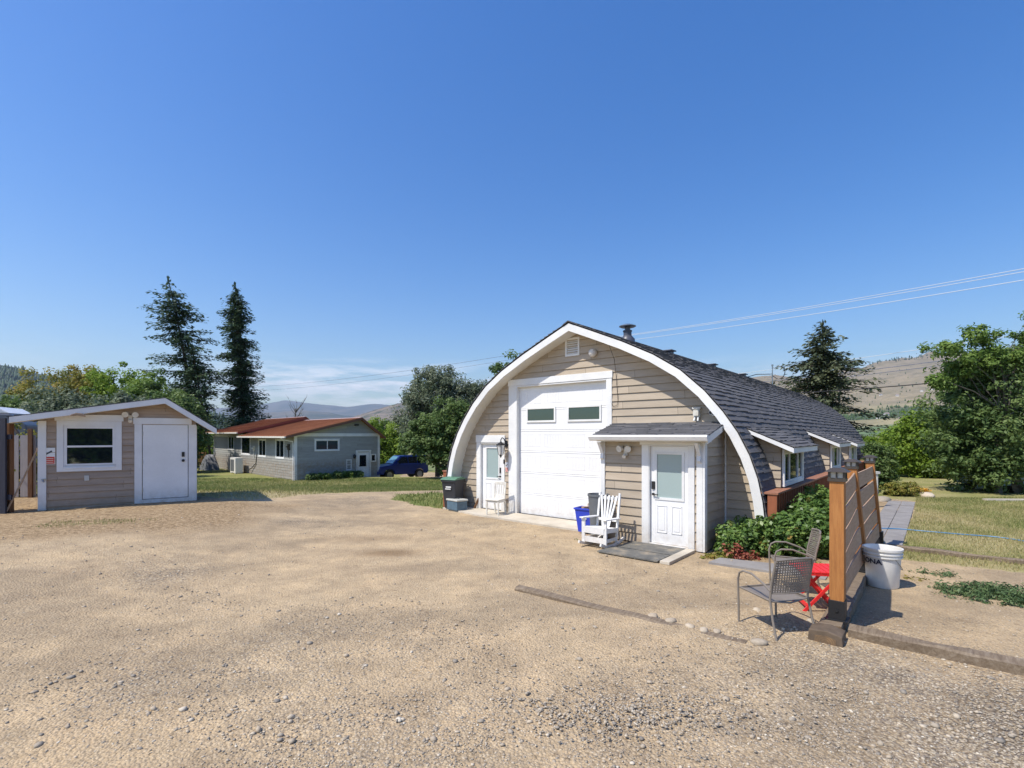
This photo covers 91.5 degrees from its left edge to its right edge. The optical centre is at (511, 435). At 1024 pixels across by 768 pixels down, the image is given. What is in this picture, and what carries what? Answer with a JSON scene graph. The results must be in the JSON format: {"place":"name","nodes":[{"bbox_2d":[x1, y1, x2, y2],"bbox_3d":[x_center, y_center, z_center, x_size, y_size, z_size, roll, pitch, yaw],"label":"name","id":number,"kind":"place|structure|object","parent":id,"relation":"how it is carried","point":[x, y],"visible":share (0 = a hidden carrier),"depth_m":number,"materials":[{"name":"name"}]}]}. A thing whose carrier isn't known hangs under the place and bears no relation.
{"place":"outdoors","nodes":[
{"label":"outdoors","id":0,"kind":"place"},
{"bbox_2d":[33,517,157,527],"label":"grass","id":1,"kind":"structure","parent":0,"point":[96,520],"depth_m":11.03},
{"bbox_2d":[0,365,232,441],"bbox_3d":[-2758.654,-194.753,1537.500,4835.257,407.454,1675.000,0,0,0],"label":"forested hill","id":2,"kind":"structure","parent":0,"point":[39,382],"depth_m":1745.06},
{"bbox_2d":[0,363,226,428],"bbox_3d":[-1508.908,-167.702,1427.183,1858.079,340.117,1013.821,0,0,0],"label":"forest","id":3,"kind":"object","parent":2,"relation":"on","point":[10,375],"visible":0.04,"depth_m":1635.79,"materials":[{"name":"plant"}]},
{"bbox_2d":[36,477,442,507],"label":"yard grass","id":4,"kind":"structure","parent":0,"point":[256,487],"depth_m":28.50,"materials":[{"name":"plant"}]},
{"bbox_2d":[225,410,353,420],"bbox_3d":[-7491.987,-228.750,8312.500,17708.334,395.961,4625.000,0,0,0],"label":"mountains","id":5,"kind":"structure","parent":0,"point":[311,415],"depth_m":8025.97,"materials":[{"name":"stone"}]},
{"bbox_2d":[208,400,389,416],"bbox_3d":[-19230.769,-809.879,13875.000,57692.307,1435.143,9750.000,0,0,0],"label":"mountains","id":6,"kind":"structure","parent":0,"point":[283,406],"depth_m":13651.55,"materials":[{"name":"stone"}]},
{"bbox_2d":[355,403,408,424],"bbox_3d":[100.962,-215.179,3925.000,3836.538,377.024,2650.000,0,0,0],"label":"brown mountain","id":7,"kind":"structure","parent":0,"point":[383,412],"depth_m":3848.51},
{"bbox_2d":[0,464,1023,767],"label":"ground","id":8,"kind":"structure","parent":0,"point":[296,560],"depth_m":5.42,"materials":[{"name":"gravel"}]},
{"bbox_2d":[0,418,11,513],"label":"gate","id":9,"kind":"structure","parent":8,"relation":"on","point":[4,437],"depth_m":12.34,"materials":[{"name":"brown wood"}]},
{"bbox_2d":[7,423,13,512],"bbox_3d":[-12.690,0.900,12.600,0.140,2.400,0.120,0,0,0],"label":"gate post","id":10,"kind":"object","parent":8,"relation":"on","point":[10,463],"visible":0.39,"depth_m":12.56,"materials":[{"name":"brown wood"}]},
{"bbox_2d":[0,394,36,410],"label":"broadleaf tree","id":11,"kind":"object","parent":8,"relation":"on","point":[5,401],"visible":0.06,"depth_m":45.63,"materials":[{"name":"green plant"}]},
{"bbox_2d":[0,407,37,477],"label":"camper trailer","id":12,"kind":"object","parent":8,"relation":"on","point":[5,412],"visible":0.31,"depth_m":19.98,"materials":[{"name":"white metal"}]},
{"bbox_2d":[7,448,37,510],"bbox_3d":[-12.419,1.151,12.638,0.044,1.654,0.642,0,0,39],"label":"leaning stick","id":13,"kind":"object","parent":8,"relation":"on","point":[18,488],"visible":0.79,"depth_m":12.64,"materials":[{"name":"brown wood"}]},
{"bbox_2d":[14,429,37,497],"bbox_3d":[-15.204,0.975,15.345,2.600,2.350,0.150,0,0,-20],"label":"board fence","id":14,"kind":"object","parent":8,"relation":"on","point":[28,447],"visible":0.49,"depth_m":15.40,"materials":[{"name":"brown wood"}]},
{"bbox_2d":[14,421,37,496],"bbox_3d":[-15.767,0.695,15.885,2.056,2.721,1.521,0,0,0],"label":"shrub","id":15,"kind":"object","parent":8,"relation":"on","point":[16,427],"visible":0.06,"depth_m":15.98,"materials":[{"name":"green plant"}]},
{"bbox_2d":[4,364,105,406],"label":"broadleaf tree","id":16,"kind":"object","parent":8,"relation":"on","point":[22,387],"visible":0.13,"depth_m":50.94,"materials":[{"name":"green plant"}]},
{"bbox_2d":[15,381,105,479],"bbox_3d":[-33.806,-0.353,38.228,9.275,7.646,6.883,0,0,0],"label":"broadleaf tree","id":17,"kind":"object","parent":8,"relation":"on","point":[67,401],"visible":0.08,"depth_m":37.61,"materials":[{"name":"green plant"}]},
{"bbox_2d":[54,364,99,386],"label":"broadleaf tree","id":18,"kind":"object","parent":8,"relation":"on","point":[77,377],"visible":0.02,"depth_m":55.30,"materials":[{"name":"green plant"}]},
{"bbox_2d":[6,397,218,510],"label":"shed","id":19,"kind":"structure","parent":8,"relation":"on","point":[137,451],"depth_m":13.73,"materials":[{"name":"wood"}]},
{"bbox_2d":[54,415,123,471],"bbox_3d":[-11.350,0.205,13.430,1.420,1.510,0.077,0,0,-35],"label":"window","id":20,"kind":"structure","parent":19,"relation":"in","point":[90,440],"depth_m":13.42,"materials":[{"name":"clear glass"}]},
{"bbox_2d":[142,425,187,498],"bbox_3d":[-9.978,0.755,14.375,1.083,2.100,0.060,0,0,-35],"label":"door","id":21,"kind":"structure","parent":19,"relation":"in","point":[165,447],"depth_m":14.38,"materials":[{"name":"paint"}]},
{"bbox_2d":[83,390,152,405],"bbox_3d":[-30.034,-0.005,37.806,8.195,6.837,6.528,0,0,0],"label":"broadleaf tree","id":22,"kind":"object","parent":8,"relation":"on","point":[120,396],"visible":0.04,"depth_m":37.92,"materials":[{"name":"green plant"}]},
{"bbox_2d":[79,361,162,403],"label":"broadleaf tree","id":23,"kind":"object","parent":8,"relation":"on","point":[103,382],"visible":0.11,"depth_m":52.72,"materials":[{"name":"green plant"}]},
{"bbox_2d":[122,366,175,402],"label":"broadleaf tree","id":24,"kind":"object","parent":8,"relation":"on","point":[136,389],"visible":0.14,"depth_m":49.52,"materials":[{"name":"green plant"}]},
{"bbox_2d":[143,389,216,470],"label":"broadleaf tree","id":25,"kind":"object","parent":8,"relation":"on","point":[180,397],"visible":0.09,"depth_m":43.91,"materials":[{"name":"green plant"}]},
{"bbox_2d":[134,276,238,466],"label":"pine","id":26,"kind":"object","parent":8,"relation":"on","point":[169,307],"visible":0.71,"depth_m":51.61,"materials":[{"name":"green plant"}]},
{"bbox_2d":[168,343,224,454],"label":"pine","id":27,"kind":"object","parent":8,"relation":"on","point":[196,390],"visible":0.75,"depth_m":50.77,"materials":[{"name":"green plant"}]},
{"bbox_2d":[198,432,214,461],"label":"broadleaf tree","id":28,"kind":"object","parent":8,"relation":"on","point":[207,449],"visible":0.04,"depth_m":63.97,"materials":[{"name":"green plant"}]},
{"bbox_2d":[200,454,219,469],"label":"covered barbecue","id":29,"kind":"object","parent":8,"relation":"on","point":[209,462],"visible":0.96,"depth_m":47.10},
{"bbox_2d":[230,457,242,473],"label":"heat pump","id":30,"kind":"object","parent":8,"relation":"on","point":[236,465],"visible":1,"depth_m":42.95,"materials":[{"name":"grey plastic"}]},
{"bbox_2d":[206,282,271,452],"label":"spruce","id":31,"kind":"object","parent":8,"relation":"on","point":[242,399],"visible":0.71,"depth_m":57.57,"materials":[{"name":"green plant"}]},
{"bbox_2d":[203,416,385,480],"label":"house","id":32,"kind":"structure","parent":8,"relation":"on","point":[302,447],"depth_m":39.68,"materials":[{"name":"grey"}]},
{"bbox_2d":[228,437,233,449],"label":"window","id":33,"kind":"structure","parent":32,"relation":"in","point":[230,439],"depth_m":46.85,"materials":[{"name":"black glass"}]},
{"bbox_2d":[241,438,250,454],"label":"window","id":34,"kind":"structure","parent":32,"relation":"in","point":[245,442],"depth_m":44.00,"materials":[{"name":"black glass"}]},
{"bbox_2d":[258,439,265,456],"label":"window","id":35,"kind":"structure","parent":32,"relation":"in","point":[261,442],"depth_m":41.02,"materials":[{"name":"white glass"}]},
{"bbox_2d":[275,439,283,458],"bbox_3d":[-17.808,1.050,38.299,0.065,1.540,1.790,0,0,-45],"label":"window","id":36,"kind":"structure","parent":32,"relation":"in","point":[279,444],"depth_m":38.38,"materials":[{"name":"white glass"}]},
{"bbox_2d":[314,439,339,450],"bbox_3d":[-14.072,0.735,38.016,2.050,0.950,0.077,0,0,-45],"label":"window","id":37,"kind":"structure","parent":32,"relation":"in","point":[319,444],"depth_m":38.00,"materials":[{"name":"white glass"}]},
{"bbox_2d":[358,452,368,476],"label":"door","id":38,"kind":"structure","parent":32,"relation":"in","point":[363,457],"depth_m":40.24,"materials":[{"name":"white wood"}]},
{"bbox_2d":[305,472,320,480],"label":"garden plant","id":39,"kind":"object","parent":8,"relation":"on","point":[313,476],"visible":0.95,"depth_m":36.31,"materials":[{"name":"green plant"}]},
{"bbox_2d":[318,472,332,479],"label":"garden plant","id":40,"kind":"object","parent":8,"relation":"on","point":[325,475],"visible":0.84,"depth_m":36.96,"materials":[{"name":"green plant"}]},
{"bbox_2d":[330,470,342,478],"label":"garden plant","id":41,"kind":"object","parent":8,"relation":"on","point":[336,474],"visible":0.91,"depth_m":37.54,"materials":[{"name":"green plant"}]},
{"bbox_2d":[342,471,354,477],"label":"garden plant","id":42,"kind":"object","parent":8,"relation":"on","point":[347,474],"visible":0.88,"depth_m":38.20,"materials":[{"name":"green plant"}]},
{"bbox_2d":[352,470,363,477],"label":"garden plant","id":43,"kind":"object","parent":8,"relation":"on","point":[359,473],"visible":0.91,"depth_m":38.80,"materials":[{"name":"green plant"}]},
{"bbox_2d":[368,414,390,431],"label":"broadleaf tree","id":44,"kind":"object","parent":8,"relation":"on","point":[384,423],"visible":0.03,"depth_m":59.65,"materials":[{"name":"green plant"}]},
{"bbox_2d":[367,417,408,463],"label":"broadleaf tree","id":45,"kind":"object","parent":8,"relation":"on","point":[389,444],"visible":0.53,"depth_m":53.94,"materials":[{"name":"green plant"}]},
{"bbox_2d":[377,455,427,476],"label":"parked car","id":46,"kind":"object","parent":8,"relation":"on","point":[410,466],"visible":0.76,"depth_m":42.42,"materials":[{"name":"blue paint"}]},
{"bbox_2d":[397,395,469,475],"bbox_3d":[-5.295,0.196,37.657,7.064,6.525,4.818,0,0,0],"label":"broadleaf tree","id":47,"kind":"object","parent":8,"relation":"on","point":[426,437],"visible":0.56,"depth_m":36.86,"materials":[{"name":"green plant"}]},
{"bbox_2d":[387,364,487,476],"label":"broadleaf tree","id":48,"kind":"object","parent":8,"relation":"on","point":[418,396],"visible":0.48,"depth_m":40.59,"materials":[{"name":"green plant"}]},
{"bbox_2d":[485,349,520,384],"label":"broadleaf tree","id":49,"kind":"object","parent":8,"relation":"on","point":[496,367],"visible":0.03,"depth_m":45.43,"materials":[{"name":"green plant"}]},
{"bbox_2d":[442,507,577,530],"bbox_3d":[0.199,2.269,13.585,6.010,0.082,1.020,0,0,40],"label":"concrete apron","id":50,"kind":"object","parent":8,"relation":"on","point":[565,524],"visible":0.45,"depth_m":13.35,"materials":[{"name":"concrete"}]},
{"bbox_2d":[440,476,465,507],"bbox_3d":[-1.785,1.764,15.313,0.538,0.972,0.681,0,0,26],"label":"wheelie bin","id":51,"kind":"object","parent":50,"relation":"on","point":[453,487],"visible":0.73,"depth_m":15.10,"materials":[{"name":"plastic"}]},
{"bbox_2d":[446,497,467,510],"bbox_3d":[-1.653,2.054,15.012,0.420,0.372,0.580,0,0,-42],"label":"cool box","id":52,"kind":"object","parent":50,"relation":"on","point":[457,504],"visible":0.97,"depth_m":14.84,"materials":[{"name":"plastic"}]},
{"bbox_2d":[485,481,506,515],"bbox_3d":[-0.442,1.780,14.093,0.441,0.900,0.487,0,0,30],"label":"dining chair","id":53,"kind":"object","parent":50,"relation":"on","point":[494,500],"visible":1,"depth_m":14.16,"materials":[{"name":"wood"}]},
{"bbox_2d":[573,506,589,531],"bbox_3d":[1.730,1.955,11.579,0.478,0.560,0.386,0,0,36],"label":"recycling bin","id":54,"kind":"object","parent":50,"relation":"on","point":[579,511],"visible":0.35,"depth_m":11.50,"materials":[{"name":"blue plastic"}]},
{"bbox_2d":[587,493,609,537],"bbox_3d":[1.881,1.757,10.861,0.475,0.963,0.475,0,0,40],"label":"plastic tub","id":55,"kind":"object","parent":8,"relation":"on","point":[593,501],"visible":0.49,"depth_m":10.71,"materials":[{"name":"plastic"}]},
{"bbox_2d":[578,492,624,547],"bbox_3d":[1.845,1.731,10.259,0.638,1.056,0.920,0,0,42],"label":"rocking chair","id":56,"kind":"object","parent":8,"relation":"on","point":[604,529],"visible":0.99,"depth_m":10.22,"materials":[{"name":"wood"}]},
{"bbox_2d":[515,585,747,643],"bbox_3d":[1.314,2.302,6.361,3.100,0.216,0.173,0,0,37],"label":"landscape timber","id":57,"kind":"object","parent":8,"relation":"on","point":[547,595],"visible":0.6,"depth_m":6.45,"materials":[{"name":"wood"}]},
{"bbox_2d":[597,546,669,561],"bbox_3d":[2.282,2.238,9.432,1.220,0.024,0.540,0,0,40],"label":"rubber mat","id":58,"kind":"object","parent":8,"relation":"on","point":[638,554],"visible":0.93,"depth_m":9.39,"materials":[{"name":"rubber"}]},
{"bbox_2d":[617,541,683,555],"bbox_3d":[2.780,2.235,9.849,1.240,0.030,0.660,0,0,40],"label":"rubber mat","id":59,"kind":"object","parent":8,"relation":"on","point":[653,548],"visible":0.71,"depth_m":9.87,"materials":[{"name":"rubber"}]},
{"bbox_2d":[442,321,866,552],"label":"arched garage","id":60,"kind":"structure","parent":8,"relation":"on","point":[669,445],"depth_m":12.30,"materials":[{"name":"beige"}]},
{"bbox_2d":[482,444,500,509],"bbox_3d":[-0.595,1.237,14.979,0.830,1.965,0.106,0,0,40],"label":"door","id":61,"kind":"structure","parent":60,"relation":"in","point":[491,461],"depth_m":15.05,"materials":[{"name":"white wood"}]},
{"bbox_2d":[520,381,605,519],"bbox_3d":[1.322,0.425,13.432,2.880,3.602,0.060,0,0,40],"label":"overhead door","id":62,"kind":"structure","parent":60,"relation":"in","point":[542,418],"depth_m":13.46,"materials":[{"name":"white metal"}]},
{"bbox_2d":[651,446,687,546],"bbox_3d":[3.171,1.218,10.077,0.796,1.985,0.106,0,0,40],"label":"door","id":63,"kind":"structure","parent":60,"relation":"in","point":[669,464],"depth_m":10.08,"materials":[{"name":"white paint"}]},
{"bbox_2d":[799,383,928,392],"bbox_3d":[25.808,-3.450,30.497,18.960,1.464,0.054,0,0,22],"label":"power line","id":64,"kind":"object","parent":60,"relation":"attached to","point":[863,388],"visible":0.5,"depth_m":31.82,"materials":[{"name":"black metal"}]},
{"bbox_2d":[660,549,694,564],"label":"concrete curb","id":65,"kind":"structure","parent":8,"relation":"on","point":[676,557],"depth_m":9.10,"materials":[{"name":"concrete"}]},
{"bbox_2d":[363,616,1023,767],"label":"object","id":66,"kind":"object","parent":8,"relation":"on","point":[629,717],"visible":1,"depth_m":4.06,"materials":[{"name":"gravel"}]},
{"bbox_2d":[699,550,735,558],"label":"dry leaf plant","id":67,"kind":"object","parent":8,"relation":"on","point":[713,556],"visible":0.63,"depth_m":9.20,"materials":[{"name":"yellow plant"}]},
{"bbox_2d":[716,542,765,559],"bbox_3d":[4.208,2.160,9.218,0.830,0.400,0.414,0,0,19],"label":"red shrub","id":68,"kind":"object","parent":8,"relation":"on","point":[752,555],"visible":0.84,"depth_m":9.15,"materials":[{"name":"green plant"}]},
{"bbox_2d":[713,515,776,556],"bbox_3d":[4.579,1.954,9.646,1.487,0.813,1.081,0,0,0],"label":"leafy shrub","id":69,"kind":"object","parent":8,"relation":"on","point":[747,534],"visible":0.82,"depth_m":9.41,"materials":[{"name":"green plant"}]},
{"bbox_2d":[750,638,767,645],"bbox_3d":[2.664,2.241,5.384,0.172,0.096,0.133,0,0,0],"label":"rock","id":70,"kind":"object","parent":8,"relation":"on","point":[758,641],"visible":0.95,"depth_m":5.34,"materials":[{"name":"stone"}]},
{"bbox_2d":[708,558,827,579],"bbox_3d":[4.389,2.261,8.538,1.793,0.058,0.699,0,0,37],"label":"concrete strip","id":71,"kind":"object","parent":8,"relation":"on","point":[749,565],"visible":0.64,"depth_m":8.62,"materials":[{"name":"concrete"}]},
{"bbox_2d":[737,557,814,640],"bbox_3d":[3.068,1.803,5.801,0.566,0.901,0.636,0,0,-15],"label":"patio chair","id":72,"kind":"object","parent":8,"relation":"on","point":[773,591],"visible":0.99,"depth_m":5.58,"materials":[{"name":"beige metal"}]},
{"bbox_2d":[757,506,828,557],"bbox_3d":[5.446,1.846,9.447,1.532,1.038,1.315,0,0,0],"label":"leafy shrub","id":73,"kind":"object","parent":8,"relation":"on","point":[793,528],"visible":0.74,"depth_m":9.19,"materials":[{"name":"green plant"}]},
{"bbox_2d":[768,528,821,587],"bbox_3d":[4.109,1.803,7.240,0.636,0.901,0.566,0,0,20],"label":"patio chair","id":74,"kind":"object","parent":8,"relation":"on","point":[814,552],"visible":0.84,"depth_m":7.33,"materials":[{"name":"beige metal"}]},
{"bbox_2d":[789,562,828,610],"bbox_3d":[3.980,1.994,6.520,0.500,0.534,0.500,0,0,12],"label":"folding table","id":75,"kind":"object","parent":8,"relation":"on","point":[820,569],"visible":0.42,"depth_m":6.36,"materials":[{"name":"red paint"}]},
{"bbox_2d":[785,493,854,558],"bbox_3d":[5.897,1.763,9.516,1.300,1.203,1.848,0,0,0],"label":"leafy shrub","id":76,"kind":"object","parent":8,"relation":"on","point":[808,501],"visible":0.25,"depth_m":9.56,"materials":[{"name":"green plant"}]},
{"bbox_2d":[801,484,848,503],"bbox_3d":[6.738,1.705,11.160,1.243,1.311,2.626,0,0,0],"label":"leafy shrub","id":77,"kind":"object","parent":8,"relation":"on","point":[818,490],"visible":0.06,"depth_m":10.70,"materials":[{"name":"green plant"}]},
{"bbox_2d":[808,622,845,647],"bbox_3d":[3.451,2.268,5.469,0.330,0.325,0.274,0,0,40],"label":"log end","id":78,"kind":"object","parent":8,"relation":"on","point":[830,634],"visible":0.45,"depth_m":5.39,"materials":[{"name":"wood"}]},
{"bbox_2d":[771,319,896,442],"bbox_3d":[25.082,-2.080,40.309,10.322,14.439,9.844,0,0,28],"label":"spruce","id":79,"kind":"object","parent":8,"relation":"on","point":[821,363],"visible":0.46,"depth_m":39.24,"materials":[{"name":"green plant"}]},
{"bbox_2d":[819,541,884,630],"bbox_3d":[5.490,2.240,7.866,0.263,0.260,6.000,0,0,40],"label":"landscape timber","id":80,"kind":"object","parent":8,"relation":"on","point":[855,591],"visible":0.27,"depth_m":6.56,"materials":[{"name":"wood"}]},
{"bbox_2d":[824,455,885,624],"bbox_3d":[5.425,1.255,7.843,0.390,1.760,5.580,0,0,40],"label":"privacy fence","id":81,"kind":"object","parent":80,"relation":"on","point":[853,522],"visible":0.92,"depth_m":6.39,"materials":[{"name":"brown wood"}]},
{"bbox_2d":[859,440,901,487],"bbox_3d":[15.781,1.316,21.461,1.895,2.183,1.378,0,0,0],"label":"evergreen shrub","id":82,"kind":"object","parent":8,"relation":"on","point":[886,470],"visible":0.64,"depth_m":21.23,"materials":[{"name":"green plant"}]},
{"bbox_2d":[862,543,903,589],"bbox_3d":[5.530,1.958,7.450,0.503,0.575,0.502,0,0,0],"label":"plastic bucket","id":83,"kind":"object","parent":8,"relation":"on","point":[883,567],"visible":0.99,"depth_m":7.29,"materials":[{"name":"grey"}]},
{"bbox_2d":[878,496,891,501],"bbox_3d":[12.728,2.213,17.238,1.027,0.224,0.554,0,0,-41],"label":"rock","id":84,"kind":"object","parent":8,"relation":"on","point":[883,499],"visible":0.49,"depth_m":16.92,"materials":[{"name":"stone"}]},
{"bbox_2d":[863,428,908,474],"bbox_3d":[23.427,0.990,29.918,5.302,3.023,4.315,0,0,0],"label":"broadleaf tree","id":85,"kind":"object","parent":8,"relation":"on","point":[873,438],"visible":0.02,"depth_m":29.91,"materials":[{"name":"green plant"}]},
{"bbox_2d":[868,501,914,544],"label":"paver path","id":86,"kind":"structure","parent":8,"relation":"on","point":[901,518],"depth_m":13.17,"materials":[{"name":"concrete"}]},
{"bbox_2d":[878,481,923,496],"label":"shrub","id":87,"kind":"object","parent":8,"relation":"on","point":[904,488],"visible":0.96,"depth_m":18.40,"materials":[{"name":"yellow plant"}]},
{"bbox_2d":[877,407,975,478],"bbox_3d":[22.548,0.431,26.962,5.113,3.952,3.982,0,0,0],"label":"broadleaf tree","id":88,"kind":"object","parent":8,"relation":"on","point":[911,458],"visible":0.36,"depth_m":26.60,"materials":[{"name":"green plant"}]},
{"bbox_2d":[908,566,960,577],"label":"weed clump","id":89,"kind":"object","parent":8,"relation":"on","point":[945,574],"visible":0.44,"depth_m":8.00,"materials":[{"name":"green plant"}]},
{"bbox_2d":[848,623,1023,675],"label":"landscape timber","id":90,"kind":"object","parent":8,"relation":"on","point":[997,662],"visible":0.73,"depth_m":5.04,"materials":[{"name":"wood"}]},
{"bbox_2d":[882,528,1023,541],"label":"garden hose","id":91,"kind":"object","parent":8,"relation":"on","point":[947,533],"visible":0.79,"depth_m":11.30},
{"bbox_2d":[889,544,1023,564],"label":"landscape timber","id":92,"kind":"object","parent":8,"relation":"on","point":[949,553],"visible":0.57,"depth_m":9.17,"materials":[{"name":"wood"}]},
{"bbox_2d":[927,579,1001,599],"bbox_3d":[6.581,2.223,7.180,1.328,0.259,0.835,0,0,0],"label":"weed clump","id":93,"kind":"object","parent":8,"relation":"on","point":[954,586],"visible":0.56,"depth_m":7.11,"materials":[{"name":"green plant"}]},
{"bbox_2d":[907,341,1023,493],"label":"broadleaf tree","id":94,"kind":"object","parent":8,"relation":"on","point":[968,422],"visible":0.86,"depth_m":19.37,"materials":[{"name":"green plant"}]},
{"bbox_2d":[916,311,1023,492],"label":"broadleaf tree","id":95,"kind":"object","parent":8,"relation":"on","point":[965,363],"visible":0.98,"depth_m":19.21,"materials":[{"name":"green plant"}]},
{"bbox_2d":[945,580,1023,608],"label":"weed clump","id":96,"kind":"object","parent":8,"relation":"on","point":[1014,595],"visible":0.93,"depth_m":6.81,"materials":[{"name":"green plant"}]},
{"bbox_2d":[954,460,1023,492],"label":"shrub","id":97,"kind":"object","parent":8,"relation":"on","point":[1013,488],"visible":0.24,"depth_m":19.36,"materials":[{"name":"green plant"}]},
{"bbox_2d":[982,498,1023,500],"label":"retaining wall","id":98,"kind":"structure","parent":8,"relation":"on","point":[1003,499],"depth_m":16.97,"materials":[{"name":"concrete"}]},
{"bbox_2d":[0,0,1023,407],"label":"sky","id":99,"kind":"structure","parent":0,"point":[386,186],"materials":[{"name":"blue"}]},
{"bbox_2d":[751,352,1023,437],"bbox_3d":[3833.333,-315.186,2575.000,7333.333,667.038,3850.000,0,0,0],"label":"dry hill","id":100,"kind":"structure","parent":0,"point":[889,397],"depth_m":2571.14,"materials":[{"name":"beige soil"}]},
{"bbox_2d":[771,368,933,410],"bbox_3d":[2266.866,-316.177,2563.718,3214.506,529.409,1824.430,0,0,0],"label":"scattered hill trees","id":101,"kind":"object","parent":100,"relation":"on","point":[884,383],"visible":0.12,"depth_m":2312.96,"materials":[{"name":"green plant"}]},
{"bbox_2d":[869,351,967,366],"bbox_3d":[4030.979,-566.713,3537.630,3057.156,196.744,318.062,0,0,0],"label":"ridge forest","id":102,"kind":"object","parent":100,"relation":"on","point":[909,358],"visible":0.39,"depth_m":3526.17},
{"bbox_2d":[840,404,1020,419],"bbox_3d":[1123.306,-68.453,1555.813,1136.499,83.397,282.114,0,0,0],"label":"orchard trees","id":103,"kind":"object","parent":100,"relation":"on","point":[846,416],"visible":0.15,"depth_m":1547.73,"materials":[{"name":"green plant"}]},
{"bbox_2d":[903,495,1023,571],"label":"lawn grass","id":104,"kind":"structure","parent":0,"point":[988,514],"depth_m":12.09,"materials":[{"name":"plant"}]},
{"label":"utility pole","id":105,"kind":"object","parent":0,"visible":0},
{"bbox_2d":[621,272,1020,336],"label":"power line","id":106,"kind":"object","parent":105,"relation":"attached to","point":[844,302],"visible":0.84,"depth_m":42.27,"materials":[{"name":"metal"}]},
{"bbox_2d":[622,268,1023,335],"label":"power line","id":107,"kind":"object","parent":105,"relation":"attached to","point":[850,299],"visible":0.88,"depth_m":41.23,"materials":[{"name":"metal"}]},
{"bbox_2d":[635,280,1022,339],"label":"power line","id":108,"kind":"object","parent":105,"relation":"attached to","point":[855,307],"visible":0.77,"depth_m":40.86,"materials":[{"name":"metal"}]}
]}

